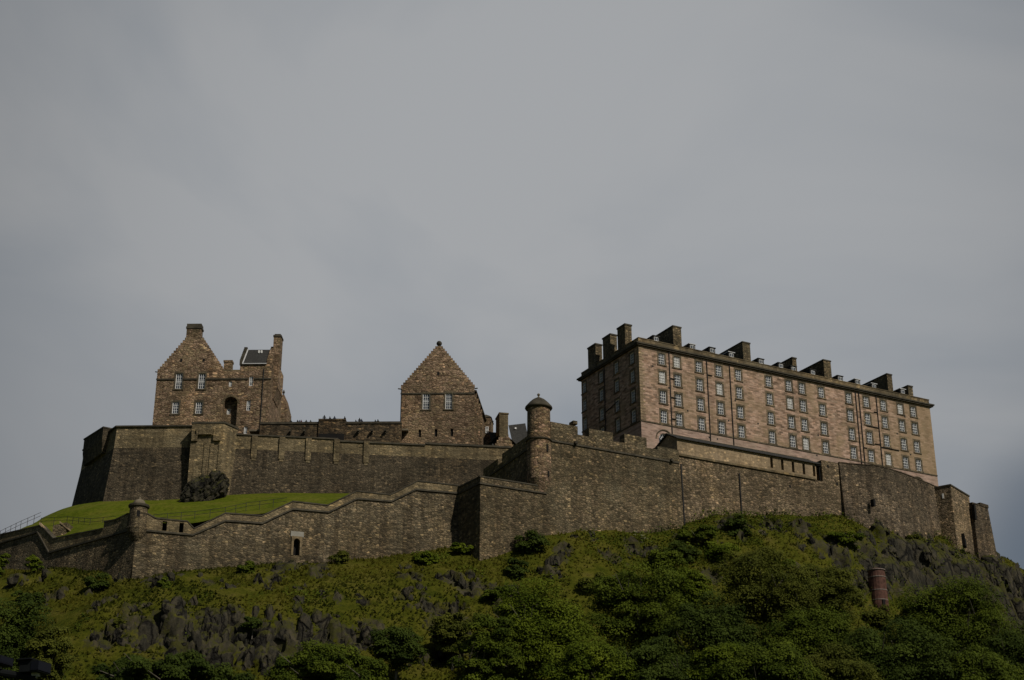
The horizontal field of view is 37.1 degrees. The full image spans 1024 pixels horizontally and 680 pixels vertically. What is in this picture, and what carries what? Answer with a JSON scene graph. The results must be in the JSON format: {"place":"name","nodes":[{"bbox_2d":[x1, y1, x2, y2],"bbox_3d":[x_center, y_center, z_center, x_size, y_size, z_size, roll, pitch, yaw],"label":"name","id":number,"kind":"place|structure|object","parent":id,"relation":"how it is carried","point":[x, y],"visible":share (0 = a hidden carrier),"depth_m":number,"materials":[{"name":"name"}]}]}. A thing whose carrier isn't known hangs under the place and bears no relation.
{"place":"outdoors","nodes":[
{"label":"outdoors","id":0,"kind":"place"},
{"bbox_2d":[21,493,349,536],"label":"grass bank","id":1,"kind":"structure","parent":0,"point":[107,510],"depth_m":214.72,"materials":[{"name":"green plant"}]},
{"bbox_2d":[39,522,72,535],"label":"stair head","id":2,"kind":"object","parent":1,"relation":"on","point":[61,528],"visible":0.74,"depth_m":204.36},
{"bbox_2d":[179,470,229,502],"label":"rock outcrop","id":3,"kind":"object","parent":1,"relation":"on","point":[213,485],"visible":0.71,"depth_m":220.54,"materials":[{"name":"grey stone"}]},
{"bbox_2d":[154,498,284,518],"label":"railing","id":4,"kind":"object","parent":1,"relation":"on","point":[218,508],"visible":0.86,"depth_m":202.61,"materials":[{"name":"black metal"}]},
{"bbox_2d":[72,421,510,533],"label":"curtain wall","id":5,"kind":"structure","parent":1,"relation":"on","point":[143,462],"depth_m":233.95,"materials":[{"name":"brown stone"}]},
{"bbox_2d":[152,324,283,433],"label":"gabled house","id":6,"kind":"structure","parent":5,"relation":"on","point":[196,382],"depth_m":261.93,"materials":[{"name":"brown stone"}]},
{"bbox_2d":[169,400,180,414],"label":"window","id":7,"kind":"structure","parent":6,"relation":"in","point":[175,410],"depth_m":260.46,"materials":[{"name":"grey glass"}]},
{"bbox_2d":[173,371,184,389],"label":"window","id":8,"kind":"structure","parent":6,"relation":"in","point":[179,380],"depth_m":262.31,"materials":[{"name":"white glass"}]},
{"bbox_2d":[193,400,203,414],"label":"window","id":9,"kind":"structure","parent":6,"relation":"in","point":[198,404],"depth_m":260.43,"materials":[{"name":"grey glass"}]},
{"bbox_2d":[196,371,207,389],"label":"window","id":10,"kind":"structure","parent":6,"relation":"in","point":[201,385],"depth_m":262.25,"materials":[{"name":"white glass"}]},
{"bbox_2d":[280,390,290,421],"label":"gable","id":11,"kind":"structure","parent":6,"relation":"attached to","point":[285,414],"depth_m":278.63,"materials":[{"name":"brown stone"}]},
{"bbox_2d":[260,419,401,442],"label":"range","id":12,"kind":"structure","parent":5,"relation":"on","point":[376,431],"depth_m":251.20,"materials":[{"name":"brown stone"}]},
{"bbox_2d":[249,429,408,433],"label":"terrace paving","id":13,"kind":"structure","parent":0,"point":[254,431],"depth_m":252.88,"materials":[{"name":"grey stone"}]},
{"bbox_2d":[398,341,493,444],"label":"gabled hall","id":14,"kind":"structure","parent":13,"relation":"on","point":[440,401],"depth_m":255.52,"materials":[{"name":"brown stone"}]},
{"bbox_2d":[420,392,430,410],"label":"window","id":15,"kind":"structure","parent":14,"relation":"in","point":[425,398],"depth_m":255.55,"materials":[{"name":"white glass"}]},
{"bbox_2d":[443,391,453,409],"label":"window","id":16,"kind":"structure","parent":14,"relation":"in","point":[449,400],"depth_m":255.55,"materials":[{"name":"white glass"}]},
{"bbox_2d":[487,412,526,446],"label":"slate cottage","id":17,"kind":"structure","parent":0,"point":[500,435],"depth_m":265.19,"materials":[{"name":"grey stone"}]},
{"bbox_2d":[0,514,1023,679],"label":"hill","id":18,"kind":"structure","parent":0,"point":[173,624],"depth_m":188.55,"materials":[{"name":"green plant"}]},
{"bbox_2d":[0,553,10,577],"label":"bush","id":19,"kind":"object","parent":18,"relation":"on","point":[3,559],"visible":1,"depth_m":196.76,"materials":[{"name":"green plant"}]},
{"bbox_2d":[10,590,45,602],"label":"bush","id":20,"kind":"object","parent":18,"relation":"on","point":[20,593],"visible":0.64,"depth_m":185.35,"materials":[{"name":"green plant"}]},
{"bbox_2d":[0,594,65,679],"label":"tree","id":21,"kind":"object","parent":18,"relation":"on","point":[17,633],"visible":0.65,"depth_m":158.30,"materials":[{"name":"green plant"}]},
{"bbox_2d":[24,554,43,571],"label":"bush","id":22,"kind":"object","parent":18,"relation":"on","point":[35,561],"visible":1,"depth_m":195.56,"materials":[{"name":"green plant"}]},
{"bbox_2d":[15,626,78,679],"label":"tree","id":23,"kind":"object","parent":18,"relation":"on","point":[50,647],"visible":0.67,"depth_m":156.39,"materials":[{"name":"green plant"}]},
{"bbox_2d":[90,649,256,679],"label":"tree","id":24,"kind":"object","parent":18,"relation":"on","point":[188,665],"visible":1,"depth_m":150.96,"materials":[{"name":"green plant"}]},
{"bbox_2d":[0,480,458,579],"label":"zigzag wall","id":25,"kind":"structure","parent":18,"relation":"on","point":[136,541],"depth_m":197.75,"materials":[{"name":"stone"}]},
{"bbox_2d":[291,536,302,555],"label":"doorway","id":26,"kind":"structure","parent":25,"relation":"in","point":[296,541],"depth_m":196.99,"materials":[{"name":"stone"}]},
{"bbox_2d":[235,560,256,573],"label":"bush","id":27,"kind":"object","parent":18,"relation":"on","point":[250,566],"visible":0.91,"depth_m":188.94,"materials":[{"name":"green plant"}]},
{"bbox_2d":[262,639,388,679],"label":"tree","id":28,"kind":"object","parent":18,"relation":"on","point":[321,661],"visible":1,"depth_m":156.04,"materials":[{"name":"green plant"}]},
{"bbox_2d":[327,550,350,563],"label":"bush","id":29,"kind":"object","parent":18,"relation":"on","point":[340,556],"visible":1,"depth_m":195.68,"materials":[{"name":"green plant"}]},
{"bbox_2d":[366,625,429,679],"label":"tree","id":30,"kind":"object","parent":18,"relation":"on","point":[397,648],"visible":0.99,"depth_m":168.44,"materials":[{"name":"green plant"}]},
{"bbox_2d":[412,550,439,564],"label":"bush","id":31,"kind":"object","parent":18,"relation":"on","point":[426,557],"visible":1,"depth_m":196.96,"materials":[{"name":"green plant"}]},
{"bbox_2d":[426,612,473,670],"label":"tree","id":32,"kind":"object","parent":18,"relation":"on","point":[448,633],"visible":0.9,"depth_m":175.35,"materials":[{"name":"green plant"}]},
{"bbox_2d":[449,542,473,553],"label":"bush","id":33,"kind":"object","parent":18,"relation":"on","point":[460,548],"visible":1,"depth_m":200.74,"materials":[{"name":"green plant"}]},
{"bbox_2d":[446,611,526,679],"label":"tree","id":34,"kind":"object","parent":18,"relation":"on","point":[496,647],"visible":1,"depth_m":164.28,"materials":[{"name":"green plant"}]},
{"bbox_2d":[0,513,1023,679],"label":"grass tufts","id":35,"kind":"object","parent":18,"relation":"on","point":[176,582],"visible":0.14,"depth_m":188.61,"materials":[{"name":"green plant"}]},
{"bbox_2d":[6,515,1023,676],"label":"crag","id":36,"kind":"structure","parent":18,"relation":"attached to","point":[912,555],"depth_m":186.35,"materials":[{"name":"grey stone"}]},
{"bbox_2d":[84,572,111,591],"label":"bush","id":37,"kind":"object","parent":36,"relation":"on","point":[93,583],"visible":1,"depth_m":184.77,"materials":[{"name":"green plant"}]},
{"bbox_2d":[240,616,262,638],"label":"bush","id":38,"kind":"object","parent":36,"relation":"on","point":[253,623],"visible":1,"depth_m":174.74,"materials":[{"name":"green plant"}]},
{"bbox_2d":[479,586,518,603],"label":"bush","id":39,"kind":"object","parent":36,"relation":"on","point":[490,594],"visible":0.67,"depth_m":188.26,"materials":[{"name":"green plant"}]},
{"bbox_2d":[504,557,529,578],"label":"bush","id":40,"kind":"object","parent":18,"relation":"on","point":[515,570],"visible":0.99,"depth_m":195.38,"materials":[{"name":"green plant"}]},
{"bbox_2d":[514,529,551,553],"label":"bush","id":41,"kind":"object","parent":18,"relation":"on","point":[535,540],"visible":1,"depth_m":201.09,"materials":[{"name":"green plant"}]},
{"bbox_2d":[488,574,599,679],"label":"tree","id":42,"kind":"object","parent":18,"relation":"on","point":[540,628],"visible":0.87,"depth_m":169.85,"materials":[{"name":"green plant"}]},
{"bbox_2d":[70,506,1023,645],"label":"undergrowth","id":43,"kind":"object","parent":18,"relation":"on","point":[667,534],"visible":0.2,"depth_m":212.65,"materials":[{"name":"green plant"}]},
{"bbox_2d":[457,393,684,560],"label":"domed turret bastion","id":44,"kind":"object","parent":18,"relation":"on","point":[545,476],"visible":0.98,"depth_m":211.13,"materials":[{"name":"brown stone"}]},
{"bbox_2d":[536,632,637,679],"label":"tree","id":45,"kind":"object","parent":18,"relation":"on","point":[583,661],"visible":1,"depth_m":156.24,"materials":[{"name":"green plant"}]},
{"bbox_2d":[577,572,613,592],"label":"bush","id":46,"kind":"object","parent":18,"relation":"on","point":[584,585],"visible":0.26,"depth_m":194.72,"materials":[{"name":"green plant"}]},
{"bbox_2d":[581,559,690,660],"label":"tree","id":47,"kind":"object","parent":18,"relation":"on","point":[643,616],"visible":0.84,"depth_m":176.79,"materials":[{"name":"green plant"}]},
{"bbox_2d":[611,635,705,679],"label":"tree","id":48,"kind":"object","parent":18,"relation":"on","point":[673,667],"visible":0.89,"depth_m":158.70,"materials":[{"name":"green plant"}]},
{"bbox_2d":[646,544,687,571],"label":"bush","id":49,"kind":"object","parent":18,"relation":"on","point":[657,556],"visible":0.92,"depth_m":204.15,"materials":[{"name":"green plant"}]},
{"bbox_2d":[654,565,712,621],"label":"tree","id":50,"kind":"object","parent":18,"relation":"on","point":[693,586],"visible":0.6,"depth_m":192.84,"materials":[{"name":"green plant"}]},
{"bbox_2d":[667,540,701,562],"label":"bush","id":51,"kind":"object","parent":18,"relation":"on","point":[685,550],"visible":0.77,"depth_m":207.77,"materials":[{"name":"green plant"}]},
{"bbox_2d":[676,524,718,543],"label":"bush","id":52,"kind":"object","parent":18,"relation":"on","point":[701,532],"visible":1,"depth_m":211.64,"materials":[{"name":"green plant"}]},
{"bbox_2d":[659,587,762,678],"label":"tree","id":53,"kind":"object","parent":18,"relation":"on","point":[710,627],"visible":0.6,"depth_m":169.86,"materials":[{"name":"green plant"}]},
{"bbox_2d":[680,640,751,679],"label":"tree","id":54,"kind":"object","parent":18,"relation":"on","point":[722,652],"visible":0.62,"depth_m":158.58,"materials":[{"name":"green plant"}]},
{"bbox_2d":[701,539,745,562],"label":"bush","id":55,"kind":"object","parent":18,"relation":"on","point":[715,550],"visible":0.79,"depth_m":209.24,"materials":[{"name":"green plant"}]},
{"bbox_2d":[724,514,753,535],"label":"bush","id":56,"kind":"object","parent":18,"relation":"on","point":[736,523],"visible":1,"depth_m":215.94,"materials":[{"name":"green plant"}]},
{"bbox_2d":[576,323,937,485],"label":"barracks block","id":57,"kind":"structure","parent":18,"relation":"on","point":[653,389],"depth_m":257.56,"materials":[{"name":"brown stone"}]},
{"bbox_2d":[657,351,666,366],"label":"window","id":58,"kind":"structure","parent":57,"relation":"in","point":[660,357],"depth_m":250.06,"materials":[{"name":"grey glass"}]},
{"bbox_2d":[658,369,667,384],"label":"window","id":59,"kind":"structure","parent":57,"relation":"in","point":[662,376],"depth_m":248.90,"materials":[{"name":"white glass"}]},
{"bbox_2d":[658,388,668,404],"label":"window","id":60,"kind":"structure","parent":57,"relation":"in","point":[663,396],"depth_m":247.51,"materials":[{"name":"grey glass"}]},
{"bbox_2d":[659,408,669,424],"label":"window","id":61,"kind":"structure","parent":57,"relation":"in","point":[664,418],"depth_m":246.18,"materials":[{"name":"white glass"}]},
{"bbox_2d":[672,354,681,369],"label":"window","id":62,"kind":"structure","parent":57,"relation":"in","point":[675,360],"depth_m":251.34,"materials":[{"name":"white glass"}]},
{"bbox_2d":[673,372,682,387],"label":"window","id":63,"kind":"structure","parent":57,"relation":"in","point":[676,381],"depth_m":250.12,"materials":[{"name":"grey glass"}]},
{"bbox_2d":[674,391,683,407],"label":"window","id":64,"kind":"structure","parent":57,"relation":"in","point":[677,402],"depth_m":248.84,"materials":[{"name":"grey glass"}]},
{"bbox_2d":[675,411,684,427],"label":"window","id":65,"kind":"structure","parent":57,"relation":"in","point":[678,422],"depth_m":247.57,"materials":[{"name":"grey glass"}]},
{"bbox_2d":[694,359,703,373],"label":"window","id":66,"kind":"structure","parent":57,"relation":"in","point":[698,369],"depth_m":253.25,"materials":[{"name":"grey glass"}]},
{"bbox_2d":[695,376,704,392],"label":"window","id":67,"kind":"structure","parent":57,"relation":"in","point":[698,382],"depth_m":252.02,"materials":[{"name":"grey glass"}]},
{"bbox_2d":[696,395,705,412],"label":"window","id":68,"kind":"structure","parent":57,"relation":"in","point":[699,402],"depth_m":250.73,"materials":[{"name":"grey glass"}]},
{"bbox_2d":[697,415,706,431],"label":"window","id":69,"kind":"structure","parent":57,"relation":"in","point":[700,421],"depth_m":249.39,"materials":[{"name":"white glass"}]},
{"bbox_2d":[715,380,724,396],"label":"window","id":70,"kind":"structure","parent":57,"relation":"in","point":[718,386],"depth_m":253.81,"materials":[{"name":"grey glass"}]},
{"bbox_2d":[716,399,725,416],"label":"window","id":71,"kind":"structure","parent":57,"relation":"in","point":[719,406],"depth_m":252.45,"materials":[{"name":"grey glass"}]},
{"bbox_2d":[717,419,726,435],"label":"window","id":72,"kind":"structure","parent":57,"relation":"in","point":[720,425],"depth_m":251.19,"materials":[{"name":"grey glass"}]},
{"bbox_2d":[734,367,743,381],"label":"window","id":73,"kind":"structure","parent":57,"relation":"in","point":[738,376],"depth_m":256.80,"materials":[{"name":"white glass"}]},
{"bbox_2d":[735,384,744,400],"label":"window","id":74,"kind":"structure","parent":57,"relation":"in","point":[739,392],"depth_m":255.55,"materials":[{"name":"grey glass"}]},
{"bbox_2d":[736,403,745,419],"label":"window","id":75,"kind":"structure","parent":57,"relation":"in","point":[740,410],"depth_m":254.30,"materials":[{"name":"grey glass"}]},
{"bbox_2d":[737,423,746,438],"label":"window","id":76,"kind":"structure","parent":57,"relation":"in","point":[740,429],"depth_m":253.00,"materials":[{"name":"white glass"}]},
{"bbox_2d":[765,391,774,406],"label":"window","id":77,"kind":"structure","parent":57,"relation":"in","point":[768,396],"depth_m":258.31,"materials":[{"name":"white glass"}]},
{"bbox_2d":[766,409,775,425],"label":"window","id":78,"kind":"structure","parent":57,"relation":"in","point":[770,421],"depth_m":256.93,"materials":[{"name":"grey glass"}]},
{"bbox_2d":[768,429,777,444],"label":"window","id":79,"kind":"structure","parent":57,"relation":"in","point":[772,437],"depth_m":255.67,"materials":[{"name":"grey glass"}]},
{"bbox_2d":[785,395,794,410],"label":"window","id":80,"kind":"structure","parent":57,"relation":"in","point":[789,406],"depth_m":260.14,"materials":[{"name":"white paint"}]},
{"bbox_2d":[787,414,796,429],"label":"window","id":81,"kind":"structure","parent":57,"relation":"in","point":[791,421],"depth_m":258.88,"materials":[{"name":"grey glass"}]},
{"bbox_2d":[788,433,797,448],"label":"window","id":82,"kind":"structure","parent":57,"relation":"in","point":[792,444],"depth_m":257.55,"materials":[{"name":"grey glass"}]},
{"bbox_2d":[800,416,809,432],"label":"window","id":83,"kind":"structure","parent":57,"relation":"in","point":[804,423],"depth_m":260.14,"materials":[{"name":"grey glass"}]},
{"bbox_2d":[801,435,811,451],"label":"window","id":84,"kind":"structure","parent":57,"relation":"in","point":[805,446],"depth_m":258.78,"materials":[{"name":"white glass"}]},
{"bbox_2d":[820,420,829,435],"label":"window","id":85,"kind":"structure","parent":57,"relation":"in","point":[823,430],"depth_m":261.93,"materials":[{"name":"white glass"}]},
{"bbox_2d":[821,439,830,454],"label":"window","id":86,"kind":"structure","parent":57,"relation":"in","point":[825,445],"depth_m":260.65,"materials":[{"name":"grey glass"}]},
{"bbox_2d":[679,453,842,523],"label":"patched curtain wall","id":87,"kind":"structure","parent":18,"relation":"on","point":[713,484],"depth_m":226.17,"materials":[{"name":"stone"}]},
{"bbox_2d":[656,433,820,480],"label":"guardhouse","id":88,"kind":"structure","parent":87,"relation":"on","point":[739,455],"depth_m":227.91,"materials":[{"name":"brown stone"}]},
{"bbox_2d":[707,545,826,653],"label":"tree","id":89,"kind":"object","parent":18,"relation":"on","point":[764,596],"visible":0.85,"depth_m":191.37,"materials":[{"name":"green plant"}]},
{"bbox_2d":[714,638,825,679],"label":"tree","id":90,"kind":"object","parent":18,"relation":"on","point":[780,661],"visible":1,"depth_m":154.44,"materials":[{"name":"green plant"}]},
{"bbox_2d":[754,600,853,659],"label":"tree","id":91,"kind":"object","parent":18,"relation":"on","point":[829,627],"visible":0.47,"depth_m":175.51,"materials":[{"name":"green plant"}]},
{"bbox_2d":[795,563,865,626],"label":"tree","id":92,"kind":"object","parent":18,"relation":"on","point":[832,580],"visible":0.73,"depth_m":204.47,"materials":[{"name":"green plant"}]},
{"bbox_2d":[803,641,883,679],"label":"tree","id":93,"kind":"object","parent":18,"relation":"on","point":[835,664],"visible":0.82,"depth_m":160.47,"materials":[{"name":"green plant"}]},
{"bbox_2d":[825,531,864,548],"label":"bush","id":94,"kind":"object","parent":18,"relation":"on","point":[838,537],"visible":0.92,"depth_m":223.74,"materials":[{"name":"green plant"}]},
{"bbox_2d":[861,604,893,630],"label":"bush","id":95,"kind":"object","parent":18,"relation":"on","point":[880,616],"visible":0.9,"depth_m":208.98,"materials":[{"name":"green plant"}]},
{"bbox_2d":[867,568,889,613],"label":"brick pillar","id":96,"kind":"structure","parent":18,"relation":"on","point":[877,582],"depth_m":215.07,"materials":[{"name":"brick"}]},
{"bbox_2d":[838,462,940,540],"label":"rounded bastion","id":97,"kind":"object","parent":18,"relation":"on","point":[902,504],"visible":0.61,"depth_m":236.58,"materials":[{"name":"brown stone"}]},
{"bbox_2d":[839,615,964,679],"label":"tree","id":98,"kind":"object","parent":18,"relation":"on","point":[898,658],"visible":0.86,"depth_m":167.00,"materials":[{"name":"green plant"}]},
{"bbox_2d":[892,598,945,649],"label":"tree","id":99,"kind":"object","parent":18,"relation":"on","point":[903,614],"visible":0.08,"depth_m":199.53,"materials":[{"name":"green plant"}]},
{"bbox_2d":[934,484,974,554],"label":"corner tower","id":100,"kind":"structure","parent":18,"relation":"on","point":[953,502],"depth_m":245.39,"materials":[{"name":"brown stone"}]},
{"bbox_2d":[895,571,1023,678],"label":"tree","id":101,"kind":"object","parent":18,"relation":"on","point":[964,628],"visible":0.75,"depth_m":193.97,"materials":[{"name":"green plant"}]},
{"bbox_2d":[929,642,1023,679],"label":"tree","id":102,"kind":"object","parent":18,"relation":"on","point":[967,666],"visible":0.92,"depth_m":165.59,"materials":[{"name":"green plant"}]},
{"bbox_2d":[969,502,997,559],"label":"end tower","id":103,"kind":"structure","parent":18,"relation":"on","point":[983,539],"depth_m":249.46,"materials":[{"name":"brown stone"}]},
{"bbox_2d":[972,623,1023,678],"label":"tree","id":104,"kind":"object","parent":18,"relation":"on","point":[1010,648],"visible":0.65,"depth_m":187.48,"materials":[{"name":"green plant"}]},
{"bbox_2d":[0,0,1023,568],"label":"sky","id":105,"kind":"structure","parent":0,"point":[366,185],"materials":[{"name":"grey"}]},
{"label":"ground","id":106,"kind":"structure","parent":0,"visible":0},
{"bbox_2d":[0,669,36,679],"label":"lighting mast","id":107,"kind":"object","parent":106,"relation":"on","point":[14,674],"visible":1,"depth_m":21.78,"materials":[{"name":"black metal"}]},
{"bbox_2d":[0,655,13,668],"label":"floodlight","id":108,"kind":"object","parent":107,"relation":"attached to","point":[6,662],"visible":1,"depth_m":21.86,"materials":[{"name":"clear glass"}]},
{"bbox_2d":[17,657,51,677],"bbox_3d":[-6.838,4.721,21.859,0.341,0.264,0.400,-7,-24,17],"label":"floodlight","id":109,"kind":"object","parent":107,"relation":"attached to","point":[34,667],"visible":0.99,"depth_m":21.76,"materials":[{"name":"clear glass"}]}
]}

